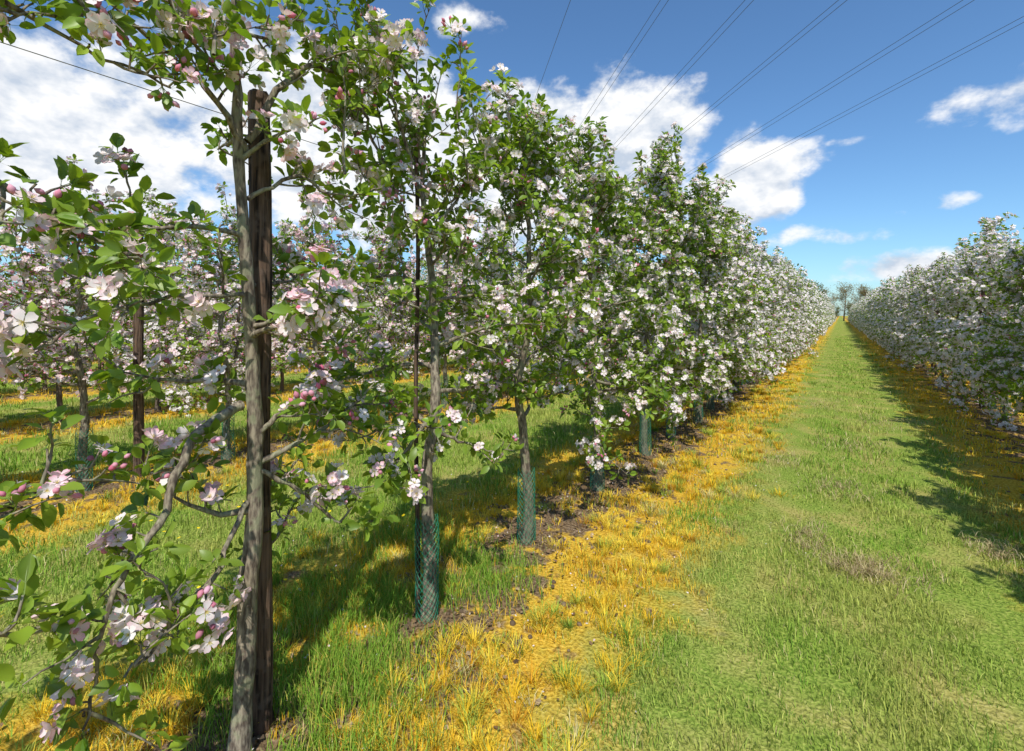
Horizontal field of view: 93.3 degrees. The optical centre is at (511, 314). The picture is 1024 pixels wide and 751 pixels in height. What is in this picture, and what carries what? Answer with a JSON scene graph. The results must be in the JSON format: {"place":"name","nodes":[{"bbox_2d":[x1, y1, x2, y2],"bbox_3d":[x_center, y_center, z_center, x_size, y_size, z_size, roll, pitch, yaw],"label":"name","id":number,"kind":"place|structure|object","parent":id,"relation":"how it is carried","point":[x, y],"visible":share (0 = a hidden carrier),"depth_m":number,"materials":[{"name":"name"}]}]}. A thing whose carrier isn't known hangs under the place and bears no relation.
{"place":"outdoors","nodes":[
{"label":"outdoors","id":0,"kind":"place"},
{"bbox_2d":[0,316,1023,750],"bbox_3d":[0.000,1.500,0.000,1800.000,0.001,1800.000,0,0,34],"label":"ground","id":1,"kind":"structure","parent":0,"point":[688,606],"depth_m":2.75,"materials":[{"name":"plant"}]},
{"bbox_2d":[0,261,19,310],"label":"apple tree","id":2,"kind":"object","parent":1,"relation":"on","point":[8,286],"visible":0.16,"depth_m":11.07,"materials":[{"name":"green plant"}]},
{"bbox_2d":[0,229,20,309],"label":"apple tree","id":3,"kind":"object","parent":1,"relation":"on","point":[4,278],"visible":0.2,"depth_m":8.70,"materials":[{"name":"green plant"}]},
{"bbox_2d":[5,242,92,393],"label":"apple tree","id":4,"kind":"object","parent":1,"relation":"on","point":[28,284],"visible":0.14,"depth_m":9.07,"materials":[{"name":"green plant"}]},
{"bbox_2d":[0,186,130,423],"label":"apple tree","id":5,"kind":"object","parent":1,"relation":"on","point":[59,400],"visible":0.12,"depth_m":6.63,"materials":[{"name":"green plant"}]},
{"bbox_2d":[75,427,93,492],"bbox_3d":[-3.647,1.232,4.122,0.123,0.536,0.128,0,0,-12],"label":"tree guard","id":6,"kind":"object","parent":1,"relation":"on","point":[90,476],"visible":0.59,"depth_m":4.09,"materials":[{"name":"plastic"}]},
{"bbox_2d":[0,154,203,491],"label":"apple tree","id":7,"kind":"object","parent":1,"relation":"on","point":[61,357],"visible":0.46,"depth_m":4.01,"materials":[{"name":"green plant"}]},
{"bbox_2d":[72,244,132,369],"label":"apple tree","id":8,"kind":"object","parent":1,"relation":"on","point":[99,364],"visible":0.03,"depth_m":12.72,"materials":[{"name":"green plant"}]},
{"bbox_2d":[81,249,161,360],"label":"apple tree","id":9,"kind":"object","parent":1,"relation":"on","point":[145,300],"visible":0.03,"depth_m":10.22,"materials":[{"name":"green plant"}]},
{"bbox_2d":[0,0,243,652],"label":"apple tree","id":10,"kind":"object","parent":1,"relation":"on","point":[60,206],"visible":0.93,"depth_m":1.19,"materials":[{"name":"green plant"}]},
{"bbox_2d":[133,233,144,478],"bbox_3d":[-3.440,0.394,4.455,0.098,2.413,0.085,0,0,34],"label":"wooden post","id":11,"kind":"object","parent":1,"relation":"on","point":[138,399],"visible":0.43,"depth_m":4.42,"materials":[{"name":"brown wood"}]},
{"bbox_2d":[83,187,216,416],"bbox_3d":[-5.497,-0.145,7.533,1.777,3.754,1.930,0,0,-42],"label":"apple tree","id":12,"kind":"object","parent":1,"relation":"on","point":[152,324],"visible":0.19,"depth_m":7.42,"materials":[{"name":"green plant"}]},
{"bbox_2d":[132,245,202,361],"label":"apple tree","id":13,"kind":"object","parent":1,"relation":"on","point":[187,278],"visible":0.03,"depth_m":11.04,"materials":[{"name":"green plant"}]},
{"bbox_2d":[167,258,224,346],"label":"apple tree","id":14,"kind":"object","parent":1,"relation":"on","point":[201,283],"visible":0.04,"depth_m":14.63,"materials":[{"name":"green plant"}]},
{"bbox_2d":[0,0,433,750],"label":"apple tree","id":15,"kind":"object","parent":1,"relation":"on","point":[166,608],"visible":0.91,"depth_m":1.58,"materials":[{"name":"green plant"}]},
{"bbox_2d":[221,414,234,459],"bbox_3d":[-2.954,1.255,5.032,0.128,0.491,0.123,0,0,-5],"label":"tree guard","id":16,"kind":"object","parent":1,"relation":"on","point":[228,439],"visible":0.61,"depth_m":5.00,"materials":[{"name":"plastic"}]},
{"bbox_2d":[213,262,243,353],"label":"apple tree","id":17,"kind":"object","parent":1,"relation":"on","point":[234,312],"visible":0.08,"depth_m":11.73,"materials":[{"name":"green plant"}]},
{"bbox_2d":[144,181,323,459],"bbox_3d":[-3.040,0.098,5.077,1.519,2.916,1.587,0,0,36],"label":"apple tree","id":18,"kind":"object","parent":1,"relation":"on","point":[191,347],"visible":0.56,"depth_m":4.83,"materials":[{"name":"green plant"}]},
{"bbox_2d":[176,206,298,402],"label":"apple tree","id":19,"kind":"object","parent":1,"relation":"on","point":[237,317],"visible":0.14,"depth_m":8.41,"materials":[{"name":"green plant"}]},
{"bbox_2d":[247,88,272,736],"bbox_3d":[-0.917,0.394,1.761,0.098,2.413,0.085,0,0,34],"label":"wooden post","id":20,"kind":"object","parent":1,"relation":"on","point":[260,205],"visible":0.62,"depth_m":1.73,"materials":[{"name":"brown wood"}]},
{"bbox_2d":[0,42,636,248],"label":"trellis wire","id":21,"kind":"object","parent":20,"relation":"attached to","point":[180,100],"depth_m":1.44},
{"bbox_2d":[242,230,320,392],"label":"apple tree","id":22,"kind":"object","parent":1,"relation":"on","point":[291,285],"visible":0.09,"depth_m":9.32,"materials":[{"name":"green plant"}]},
{"bbox_2d":[272,265,300,368],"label":"apple tree","id":23,"kind":"object","parent":1,"relation":"on","point":[273,339],"visible":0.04,"depth_m":12.89,"materials":[{"name":"green plant"}]},
{"bbox_2d":[30,502,570,750],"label":"long grass","id":24,"kind":"structure","parent":1,"relation":"on","point":[363,682],"depth_m":2.11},
{"bbox_2d":[271,159,371,438],"bbox_3d":[-2.403,-0.136,5.938,1.426,3.391,1.343,0,0,8],"label":"apple tree","id":25,"kind":"object","parent":1,"relation":"on","point":[308,238],"visible":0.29,"depth_m":5.84,"materials":[{"name":"green plant"}]},
{"bbox_2d":[308,242,379,384],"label":"apple tree","id":26,"kind":"object","parent":1,"relation":"on","point":[343,323],"visible":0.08,"depth_m":10.36,"materials":[{"name":"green plant"}]},
{"bbox_2d":[355,263,387,340],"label":"apple tree","id":27,"kind":"object","parent":1,"relation":"on","point":[374,306],"visible":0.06,"depth_m":15.39,"materials":[{"name":"green plant"}]},
{"bbox_2d":[338,229,418,379],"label":"apple tree","id":28,"kind":"object","parent":1,"relation":"on","point":[381,320],"visible":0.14,"depth_m":11.06,"materials":[{"name":"green plant"}]},
{"bbox_2d":[343,186,437,420],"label":"apple tree","id":29,"kind":"object","parent":1,"relation":"on","point":[393,325],"visible":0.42,"depth_m":6.72,"materials":[{"name":"green plant"}]},
{"bbox_2d":[381,254,427,374],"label":"apple tree","id":30,"kind":"object","parent":1,"relation":"on","point":[408,276],"visible":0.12,"depth_m":12.12,"materials":[{"name":"green plant"}]},
{"bbox_2d":[414,128,419,616],"bbox_3d":[-0.474,0.334,2.414,0.038,2.533,0.024,0,0,34],"label":"wooden stake","id":31,"kind":"object","parent":1,"relation":"on","point":[416,353],"visible":0.59,"depth_m":2.40,"materials":[{"name":"brown wood"}]},
{"bbox_2d":[284,0,557,621],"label":"apple tree","id":32,"kind":"object","parent":1,"relation":"on","point":[473,174],"visible":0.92,"depth_m":2.40,"materials":[{"name":"green plant"}]},
{"bbox_2d":[414,512,438,623],"bbox_3d":[-0.422,1.249,2.403,0.123,0.503,0.128,0,0,29],"label":"tree guard","id":33,"kind":"object","parent":1,"relation":"on","point":[437,570],"visible":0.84,"depth_m":2.36,"materials":[{"name":"plastic"}]},
{"bbox_2d":[405,256,464,372],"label":"apple tree","id":34,"kind":"object","parent":1,"relation":"on","point":[450,356],"visible":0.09,"depth_m":12.71,"materials":[{"name":"green plant"}]},
{"bbox_2d":[387,217,502,408],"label":"apple tree","id":35,"kind":"object","parent":1,"relation":"on","point":[448,270],"visible":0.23,"depth_m":7.69,"materials":[{"name":"green plant"}]},
{"bbox_2d":[440,200,531,391],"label":"apple tree","id":36,"kind":"object","parent":1,"relation":"on","point":[486,254],"visible":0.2,"depth_m":8.66,"materials":[{"name":"green plant"}]},
{"bbox_2d":[21,267,972,320],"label":"distant trees","id":37,"kind":"object","parent":1,"relation":"on","point":[863,291],"visible":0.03,"depth_m":118.10,"materials":[{"name":"green plant"}]},
{"bbox_2d":[0,374,1023,750],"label":"leaf litter","id":38,"kind":"object","parent":1,"relation":"on","point":[512,556],"visible":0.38,"depth_m":3.23,"materials":[{"name":"brown plant"}]},
{"bbox_2d":[0,369,1023,750],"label":"soil clods","id":39,"kind":"object","parent":1,"relation":"on","point":[296,725],"visible":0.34,"depth_m":3.28,"materials":[{"name":"brown soil"}]},
{"bbox_2d":[0,351,1023,750],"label":"dead grass tufts","id":40,"kind":"object","parent":1,"relation":"on","point":[668,541],"visible":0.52,"depth_m":2.35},
{"bbox_2d":[479,243,552,388],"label":"apple tree","id":41,"kind":"object","parent":1,"relation":"on","point":[523,281],"visible":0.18,"depth_m":9.42,"materials":[{"name":"green plant"}]},
{"bbox_2d":[22,379,1020,748],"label":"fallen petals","id":42,"kind":"object","parent":1,"relation":"on","point":[526,543],"visible":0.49,"depth_m":3.20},
{"bbox_2d":[404,63,642,543],"bbox_3d":[0.157,-0.006,3.108,1.266,3.124,1.261,0,0,34],"label":"apple tree","id":43,"kind":"object","parent":1,"relation":"on","point":[527,134],"visible":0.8,"depth_m":2.94,"materials":[{"name":"green plant"}]},
{"bbox_2d":[517,466,535,544],"bbox_3d":[0.095,1.256,3.200,0.128,0.487,0.123,0,0,2],"label":"tree guard","id":44,"kind":"object","parent":1,"relation":"on","point":[534,516],"visible":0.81,"depth_m":3.16,"materials":[{"name":"plastic"}]},
{"bbox_2d":[512,245,574,369],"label":"apple tree","id":45,"kind":"object","parent":1,"relation":"on","point":[555,323],"visible":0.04,"depth_m":10.32,"materials":[{"name":"green plant"}]},
{"bbox_2d":[581,256,610,375],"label":"apple tree","id":46,"kind":"object","parent":1,"relation":"on","point":[605,274],"visible":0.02,"depth_m":12.22,"materials":[{"name":"green plant"}]},
{"bbox_2d":[590,435,604,490],"bbox_3d":[0.733,1.271,4.157,0.123,0.459,0.128,0,0,-40],"label":"tree guard","id":47,"kind":"object","parent":1,"relation":"on","point":[591,476],"visible":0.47,"depth_m":4.12,"materials":[{"name":"plastic"}]},
{"bbox_2d":[509,115,696,490],"bbox_3d":[0.685,-0.109,4.196,1.412,3.330,1.683,0,0,-7],"label":"apple tree","id":48,"kind":"object","parent":1,"relation":"on","point":[600,195],"visible":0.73,"depth_m":3.96,"materials":[{"name":"green plant"}]},
{"bbox_2d":[596,239,637,364],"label":"apple tree","id":49,"kind":"object","parent":1,"relation":"on","point":[613,275],"visible":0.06,"depth_m":12.86,"materials":[{"name":"green plant"}]},
{"bbox_2d":[639,406,651,455],"bbox_3d":[1.432,1.241,5.193,0.128,0.519,0.123,0,0,12],"label":"tree guard","id":50,"kind":"object","parent":1,"relation":"on","point":[644,433],"visible":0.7,"depth_m":5.16,"materials":[{"name":"plastic"}]},
{"bbox_2d":[581,121,713,455],"bbox_3d":[1.454,-0.199,5.224,1.384,3.521,1.811,0,0,17],"label":"apple tree","id":51,"kind":"object","parent":1,"relation":"on","point":[660,189],"visible":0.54,"depth_m":4.98,"materials":[{"name":"green plant"}]},
{"bbox_2d":[600,135,733,437],"bbox_3d":[1.872,-0.300,5.983,1.606,3.723,1.963,0,0,20],"label":"apple tree","id":52,"kind":"object","parent":1,"relation":"on","point":[711,361],"visible":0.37,"depth_m":5.56,"materials":[{"name":"green plant"}]},
{"bbox_2d":[655,177,767,422],"bbox_3d":[2.685,-0.153,6.585,1.528,3.412,1.590,0,0,12],"label":"apple tree","id":53,"kind":"object","parent":1,"relation":"on","point":[731,316],"visible":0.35,"depth_m":6.43,"materials":[{"name":"green plant"}]},
{"bbox_2d":[650,210,778,409],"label":"apple tree","id":54,"kind":"object","parent":1,"relation":"on","point":[732,339],"visible":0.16,"depth_m":7.57,"materials":[{"name":"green plant"}]},
{"bbox_2d":[682,206,786,396],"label":"apple tree","id":55,"kind":"object","parent":1,"relation":"on","point":[740,231],"visible":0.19,"depth_m":8.20,"materials":[{"name":"green plant"}]},
{"bbox_2d":[696,213,783,395],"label":"apple tree","id":56,"kind":"object","parent":1,"relation":"on","point":[764,269],"visible":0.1,"depth_m":9.12,"materials":[{"name":"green plant"}]},
{"bbox_2d":[717,226,794,381],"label":"apple tree","id":57,"kind":"object","parent":1,"relation":"on","point":[765,310],"visible":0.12,"depth_m":10.86,"materials":[{"name":"white plant"}]},
{"bbox_2d":[719,241,795,384],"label":"apple tree","id":58,"kind":"object","parent":1,"relation":"on","point":[765,282],"visible":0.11,"depth_m":10.15,"materials":[{"name":"white plant"}]},
{"bbox_2d":[742,250,799,374],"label":"apple tree","id":59,"kind":"object","parent":1,"relation":"on","point":[776,306],"visible":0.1,"depth_m":11.79,"materials":[{"name":"white plant"}]},
{"bbox_2d":[759,240,809,368],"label":"apple tree","id":60,"kind":"object","parent":1,"relation":"on","point":[782,314],"visible":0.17,"depth_m":12.52,"materials":[{"name":"white plant"}]},
{"bbox_2d":[759,257,809,370],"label":"apple tree","id":61,"kind":"object","parent":1,"relation":"on","point":[791,298],"visible":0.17,"depth_m":13.31,"materials":[{"name":"white plant"}]},
{"bbox_2d":[760,256,809,361],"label":"apple tree","id":62,"kind":"object","parent":1,"relation":"on","point":[795,305],"visible":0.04,"depth_m":14.28,"materials":[{"name":"white plant"}]},
{"bbox_2d":[772,255,805,358],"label":"apple tree","id":63,"kind":"object","parent":1,"relation":"on","point":[801,321],"visible":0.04,"depth_m":16.12,"materials":[{"name":"white plant"}]},
{"bbox_2d":[767,258,817,363],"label":"apple tree","id":64,"kind":"object","parent":1,"relation":"on","point":[798,293],"visible":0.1,"depth_m":15.09,"materials":[{"name":"white plant"}]},
{"bbox_2d":[785,264,806,356],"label":"apple tree","id":65,"kind":"object","parent":1,"relation":"on","point":[787,267],"visible":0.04,"depth_m":16.96,"materials":[{"name":"white plant"}]},
{"bbox_2d":[781,256,817,356],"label":"apple tree","id":66,"kind":"object","parent":1,"relation":"on","point":[812,352],"visible":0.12,"depth_m":17.70,"materials":[{"name":"white plant"}]},
{"bbox_2d":[788,260,817,336],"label":"apple tree","id":67,"kind":"object","parent":1,"relation":"on","point":[804,293],"visible":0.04,"depth_m":18.58,"materials":[{"name":"white plant"}]},
{"bbox_2d":[792,263,815,341],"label":"apple tree","id":68,"kind":"object","parent":1,"relation":"on","point":[809,316],"visible":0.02,"depth_m":20.58,"materials":[{"name":"white plant"}]},
{"bbox_2d":[797,266,813,344],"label":"apple tree","id":69,"kind":"object","parent":1,"relation":"on","point":[805,273],"visible":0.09,"depth_m":19.32,"materials":[{"name":"white plant"}]},
{"bbox_2d":[800,271,818,344],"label":"apple tree","id":70,"kind":"object","parent":1,"relation":"on","point":[809,307],"visible":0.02,"depth_m":21.28,"materials":[{"name":"white plant"}]},
{"bbox_2d":[807,281,819,334],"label":"apple tree","id":71,"kind":"object","parent":1,"relation":"on","point":[813,284],"visible":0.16,"depth_m":25.72,"materials":[{"name":"white plant"}]},
{"bbox_2d":[807,279,823,338],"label":"apple tree","id":72,"kind":"object","parent":1,"relation":"on","point":[811,282],"visible":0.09,"depth_m":28.23,"materials":[{"name":"white plant"}]},
{"bbox_2d":[864,286,884,340],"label":"apple tree","id":73,"kind":"object","parent":1,"relation":"on","point":[877,289],"visible":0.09,"depth_m":26.09,"materials":[{"name":"white plant"}]},
{"bbox_2d":[867,281,885,339],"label":"apple tree","id":74,"kind":"object","parent":1,"relation":"on","point":[879,301],"visible":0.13,"depth_m":24.60,"materials":[{"name":"white plant"}]},
{"bbox_2d":[871,277,890,336],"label":"apple tree","id":75,"kind":"object","parent":1,"relation":"on","point":[872,332],"visible":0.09,"depth_m":22.67,"materials":[{"name":"white plant"}]},
{"bbox_2d":[874,277,895,338],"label":"apple tree","id":76,"kind":"object","parent":1,"relation":"on","point":[883,288],"visible":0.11,"depth_m":21.60,"materials":[{"name":"white plant"}]},
{"bbox_2d":[872,277,899,347],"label":"apple tree","id":77,"kind":"object","parent":1,"relation":"on","point":[892,279],"visible":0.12,"depth_m":20.86,"materials":[{"name":"white plant"}]},
{"bbox_2d":[876,282,899,346],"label":"apple tree","id":78,"kind":"object","parent":1,"relation":"on","point":[892,284],"visible":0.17,"depth_m":20.01,"materials":[{"name":"white plant"}]},
{"bbox_2d":[877,275,904,346],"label":"apple tree","id":79,"kind":"object","parent":1,"relation":"on","point":[886,321],"visible":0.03,"depth_m":19.33,"materials":[{"name":"white plant"}]},
{"bbox_2d":[761,390,1023,601],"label":"grass clippings","id":80,"kind":"object","parent":1,"relation":"on","point":[870,572],"depth_m":3.05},
{"bbox_2d":[881,275,904,350],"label":"apple tree","id":81,"kind":"object","parent":1,"relation":"on","point":[893,316],"visible":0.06,"depth_m":17.63,"materials":[{"name":"white plant"}]},
{"bbox_2d":[881,278,905,352],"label":"apple tree","id":82,"kind":"object","parent":1,"relation":"on","point":[891,293],"visible":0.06,"depth_m":18.35,"materials":[{"name":"white plant"}]},
{"bbox_2d":[883,269,913,360],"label":"apple tree","id":83,"kind":"object","parent":1,"relation":"on","point":[896,304],"visible":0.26,"depth_m":15.66,"materials":[{"name":"white plant"}]},
{"bbox_2d":[882,273,916,349],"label":"apple tree","id":84,"kind":"object","parent":1,"relation":"on","point":[891,335],"visible":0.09,"depth_m":16.48,"materials":[{"name":"white plant"}]},
{"bbox_2d":[894,268,928,368],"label":"apple tree","id":85,"kind":"object","parent":1,"relation":"on","point":[908,321],"visible":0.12,"depth_m":13.92,"materials":[{"name":"white plant"}]},
{"bbox_2d":[889,264,934,363],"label":"apple tree","id":86,"kind":"object","parent":1,"relation":"on","point":[907,286],"visible":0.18,"depth_m":14.75,"materials":[{"name":"white plant"}]},
{"bbox_2d":[890,257,957,379],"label":"apple tree","id":87,"kind":"object","parent":1,"relation":"on","point":[923,283],"visible":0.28,"depth_m":11.37,"materials":[{"name":"white plant"}]},
{"bbox_2d":[895,263,955,374],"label":"apple tree","id":88,"kind":"object","parent":1,"relation":"on","point":[916,314],"visible":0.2,"depth_m":12.26,"materials":[{"name":"white plant"}]},
{"bbox_2d":[897,267,959,370],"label":"apple tree","id":89,"kind":"object","parent":1,"relation":"on","point":[912,324],"visible":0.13,"depth_m":13.00,"materials":[{"name":"white plant"}]},
{"bbox_2d":[905,252,974,387],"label":"apple tree","id":90,"kind":"object","parent":1,"relation":"on","point":[936,299],"visible":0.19,"depth_m":10.41,"materials":[{"name":"white plant"}]},
{"bbox_2d":[912,249,997,395],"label":"apple tree","id":91,"kind":"object","parent":1,"relation":"on","point":[947,295],"visible":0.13,"depth_m":9.63,"materials":[{"name":"white plant"}]},
{"bbox_2d":[910,232,1015,404],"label":"apple tree","id":92,"kind":"object","parent":1,"relation":"on","point":[964,252],"visible":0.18,"depth_m":8.70,"materials":[{"name":"white plant"}]},
{"bbox_2d":[927,224,1023,430],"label":"apple tree","id":93,"kind":"object","parent":1,"relation":"on","point":[983,333],"visible":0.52,"depth_m":6.81,"materials":[{"name":"white plant"}]},
{"bbox_2d":[935,211,1022,413],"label":"apple tree","id":94,"kind":"object","parent":1,"relation":"on","point":[971,295],"visible":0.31,"depth_m":7.67,"materials":[{"name":"white plant"}]},
{"bbox_2d":[978,273,985,407],"bbox_3d":[7.644,0.394,7.865,0.098,2.413,0.085,0,0,34],"label":"wooden post","id":95,"kind":"object","parent":1,"relation":"on","point":[980,312],"visible":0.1,"depth_m":7.85,"materials":[{"name":"brown wood"}]},
{"bbox_2d":[968,247,1023,415],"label":"apple tree","id":96,"kind":"object","parent":1,"relation":"on","point":[1013,373],"visible":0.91,"depth_m":5.37,"materials":[{"name":"white plant"}]},
{"bbox_2d":[973,228,1023,412],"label":"apple tree","id":97,"kind":"object","parent":1,"relation":"on","point":[1015,296],"visible":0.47,"depth_m":6.08,"materials":[{"name":"white plant"}]},
{"bbox_2d":[1002,321,1023,403],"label":"apple tree","id":98,"kind":"object","parent":1,"relation":"on","point":[1017,386],"visible":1,"depth_m":4.81,"materials":[{"name":"green plant"}]},
{"bbox_2d":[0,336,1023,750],"bbox_3d":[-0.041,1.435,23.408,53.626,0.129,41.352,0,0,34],"label":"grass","id":99,"kind":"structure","parent":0,"point":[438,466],"depth_m":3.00,"materials":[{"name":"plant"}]},
{"bbox_2d":[0,0,1023,315],"label":"sky","id":100,"kind":"structure","parent":0,"point":[886,186],"materials":[{"name":"blue"}]},
{"bbox_2d":[518,0,744,248],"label":"power cable","id":101,"kind":"object","parent":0,"point":[669,83],"visible":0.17,"depth_m":44.30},
{"bbox_2d":[617,0,753,145],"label":"power cable","id":102,"kind":"object","parent":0,"point":[692,65],"visible":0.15,"depth_m":42.73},
{"bbox_2d":[569,1,836,223],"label":"power cable","id":103,"kind":"object","parent":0,"point":[757,67],"visible":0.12,"depth_m":42.37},
{"bbox_2d":[631,0,846,175],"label":"power cable","id":104,"kind":"object","parent":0,"point":[760,70],"visible":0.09,"depth_m":42.66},
{"bbox_2d":[570,0,962,245],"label":"power cable","id":105,"kind":"object","parent":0,"point":[839,77],"visible":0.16,"depth_m":44.15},
{"bbox_2d":[688,0,973,175],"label":"power cable","id":106,"kind":"object","parent":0,"point":[851,75],"visible":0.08,"depth_m":44.35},
{"bbox_2d":[705,16,1023,185],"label":"power cable","id":107,"kind":"object","parent":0,"point":[884,90],"visible":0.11,"depth_m":46.66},
{"bbox_2d":[710,22,1023,185],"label":"power cable","id":108,"kind":"object","parent":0,"point":[889,92],"visible":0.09,"depth_m":46.95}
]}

